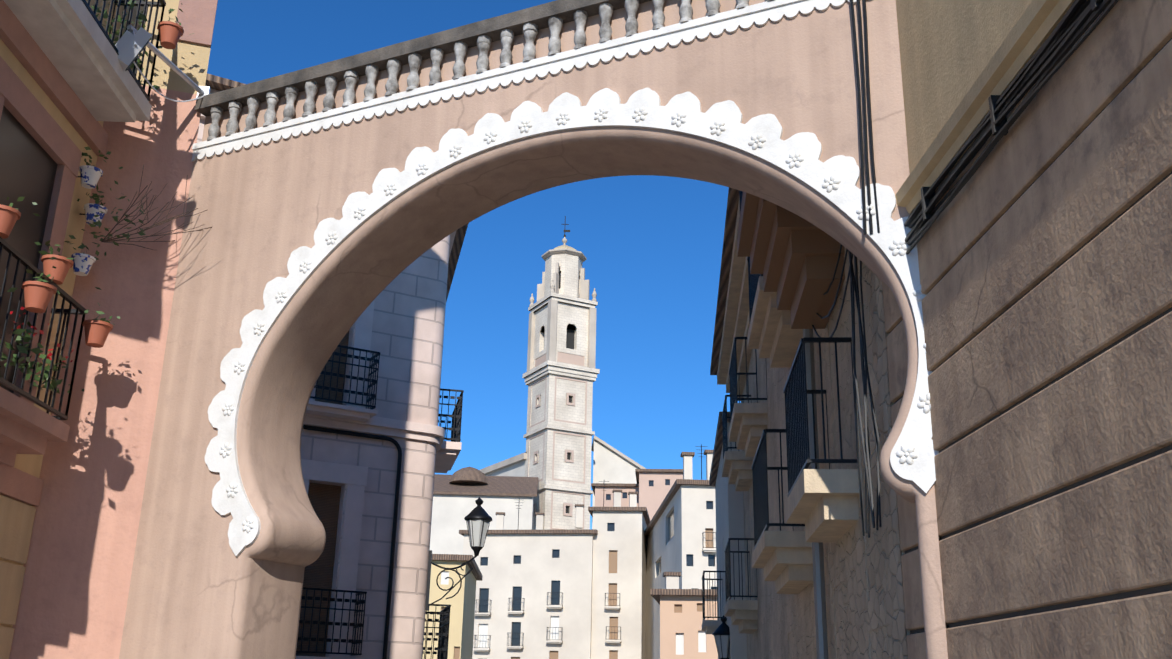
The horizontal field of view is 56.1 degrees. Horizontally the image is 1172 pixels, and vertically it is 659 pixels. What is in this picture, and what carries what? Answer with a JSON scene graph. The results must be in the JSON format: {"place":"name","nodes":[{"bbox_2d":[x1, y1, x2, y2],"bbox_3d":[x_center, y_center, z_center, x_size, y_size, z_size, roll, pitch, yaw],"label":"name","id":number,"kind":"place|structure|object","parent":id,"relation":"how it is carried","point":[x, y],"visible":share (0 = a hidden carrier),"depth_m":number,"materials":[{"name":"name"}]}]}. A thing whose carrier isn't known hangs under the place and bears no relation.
{"place":"outdoors","nodes":[
{"label":"outdoors","id":0,"kind":"place"},
{"bbox_2d":[0,0,217,658],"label":"building","id":1,"kind":"structure","parent":0,"point":[70,510],"depth_m":8.55,"materials":[{"name":"pink paint"}]},
{"bbox_2d":[0,0,165,466],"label":"balconies","id":2,"kind":"structure","parent":1,"relation":"attached to","point":[73,40],"depth_m":8.02,"materials":[{"name":"black metal"}]},
{"bbox_2d":[0,21,183,347],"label":"flower pots","id":3,"kind":"object","parent":1,"relation":"attached to","point":[38,295],"visible":0.98,"depth_m":8.29,"materials":[{"name":"orange ceramic"}]},
{"bbox_2d":[0,0,211,393],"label":"balcony plants","id":4,"kind":"object","parent":3,"relation":"in","point":[28,332],"visible":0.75,"depth_m":8.66,"materials":[{"name":"green plant"}]},
{"bbox_2d":[115,24,210,101],"bbox_3d":[-3.581,-2.103,9.127,0.374,0.476,1.201,-1,-19,7],"label":"floodlight","id":5,"kind":"object","parent":1,"relation":"attached to","point":[132,44],"visible":0.88,"depth_m":8.68,"materials":[{"name":"silver metal"}]},
{"bbox_2d":[422,554,482,658],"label":"yellow house","id":6,"kind":"structure","parent":0,"point":[461,624],"depth_m":58.52,"materials":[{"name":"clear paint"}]},
{"bbox_2d":[207,0,740,528],"label":"sky","id":7,"kind":"structure","parent":0,"point":[652,245],"materials":[{"name":"blue"}]},
{"bbox_2d":[119,0,947,658],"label":"archway wall","id":8,"kind":"structure","parent":0,"point":[199,590],"depth_m":8.29,"materials":[{"name":"paint"}]},
{"bbox_2d":[192,0,803,149],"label":"balustrade","id":9,"kind":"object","parent":8,"relation":"on","point":[494,27],"depth_m":8.55,"materials":[{"name":"grey stone"}]},
{"bbox_2d":[207,0,771,140],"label":"arch balusters","id":10,"kind":"object","parent":9,"relation":"attached to","point":[393,66],"visible":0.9,"depth_m":8.56,"materials":[{"name":"grey stone"}]},
{"bbox_2d":[192,0,856,161],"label":"molding","id":11,"kind":"structure","parent":8,"relation":"attached to","point":[734,24],"depth_m":8.14,"materials":[{"name":"white paint"}]},
{"bbox_2d":[205,88,938,556],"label":"arch trim","id":12,"kind":"structure","parent":8,"relation":"attached to","point":[813,170],"depth_m":7.81,"materials":[{"name":"white paint"}]},
{"bbox_2d":[219,107,930,532],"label":"flower ornaments","id":13,"kind":"object","parent":12,"relation":"attached to","point":[905,453],"visible":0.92,"depth_m":7.72},
{"bbox_2d":[430,435,645,554],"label":"church nave","id":14,"kind":"structure","parent":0,"point":[504,485],"depth_m":112.78,"materials":[{"name":"white paint"}]},
{"bbox_2d":[522,216,599,529],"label":"church tower","id":15,"kind":"structure","parent":0,"point":[559,376],"depth_m":125.13,"materials":[{"name":"beige stone"}]},
{"bbox_2d":[588,507,649,658],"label":"block","id":16,"kind":"structure","parent":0,"point":[619,593],"depth_m":87.39,"materials":[{"name":"white paint"}]},
{"bbox_2d":[702,412,746,658],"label":"white row house","id":17,"kind":"structure","parent":0,"point":[729,512],"depth_m":22.85,"materials":[{"name":"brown paint"}]},
{"bbox_2d":[882,0,1171,658],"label":"building wall","id":18,"kind":"structure","parent":0,"point":[1044,246],"depth_m":4.74,"materials":[{"name":"grey"}]},
{"bbox_2d":[850,0,1118,253],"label":"wall cables","id":19,"kind":"object","parent":18,"relation":"attached to","point":[1079,18],"depth_m":5.32,"materials":[{"name":"black"}]},
{"bbox_3d":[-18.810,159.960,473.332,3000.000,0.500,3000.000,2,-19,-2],"label":"ground","id":20,"kind":"structure","parent":0,"visible":0},
{"bbox_2d":[197,73,468,658],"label":"corner building","id":21,"kind":"structure","parent":20,"relation":"on","point":[349,480],"depth_m":18.55,"materials":[{"name":"paint"}]},
{"bbox_2d":[296,345,463,658],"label":"balcony railings","id":22,"kind":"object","parent":21,"relation":"attached to","point":[448,452],"depth_m":18.30,"materials":[{"name":"black metal"}]},
{"bbox_2d":[425,497,491,610],"bbox_3d":[-2.153,3.804,18.722,1.054,1.932,0.477,2,-19,-2],"label":"bracket lamp","id":23,"kind":"object","parent":21,"relation":"attached to","point":[478,518],"visible":1,"depth_m":18.71,"materials":[{"name":"black metal"}]},
{"bbox_2d":[459,529,597,658],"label":"block","id":24,"kind":"structure","parent":20,"relation":"on","point":[533,599],"depth_m":87.60,"materials":[{"name":"white plaster"},{"name":"tile"},{"name":"iron"}]},
{"bbox_2d":[591,483,638,506],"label":"building","id":25,"kind":"structure","parent":20,"relation":"on","point":[601,491],"depth_m":104.61,"materials":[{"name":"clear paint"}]},
{"bbox_2d":[635,469,682,520],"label":"building","id":26,"kind":"structure","parent":20,"relation":"on","point":[655,485],"depth_m":101.00,"materials":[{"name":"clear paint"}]},
{"bbox_2d":[645,479,716,658],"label":"block","id":27,"kind":"structure","parent":20,"relation":"on","point":[680,532],"depth_m":70.70,"materials":[{"name":"white paint"}]},
{"bbox_2d":[680,450,712,479],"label":"chimneys","id":28,"kind":"object","parent":27,"relation":"on","point":[687,465],"visible":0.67,"depth_m":75.03,"materials":[{"name":"paint"}]},
{"bbox_2d":[650,589,717,658],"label":"peach house","id":29,"kind":"structure","parent":20,"relation":"on","point":[683,635],"depth_m":48.62,"materials":[{"name":"orange paint"}]},
{"bbox_2d":[496,444,707,588],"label":"chimneys","id":30,"kind":"object","parent":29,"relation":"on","point":[671,580],"visible":0.85,"depth_m":93.24,"materials":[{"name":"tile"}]},
{"bbox_2d":[710,187,909,658],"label":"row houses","id":31,"kind":"structure","parent":20,"relation":"on","point":[823,577],"depth_m":9.59,"materials":[{"name":"stone"}]},
{"bbox_2d":[712,615,729,658],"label":"street wall lanterns","id":32,"kind":"object","parent":31,"relation":"attached to","point":[721,633],"visible":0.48,"depth_m":21.55,"materials":[{"name":"black metal"}]},
{"bbox_2d":[812,244,880,537],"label":"cables","id":33,"kind":"object","parent":31,"relation":"attached to","point":[854,286],"visible":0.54,"depth_m":7.23,"materials":[{"name":"black plastic"}]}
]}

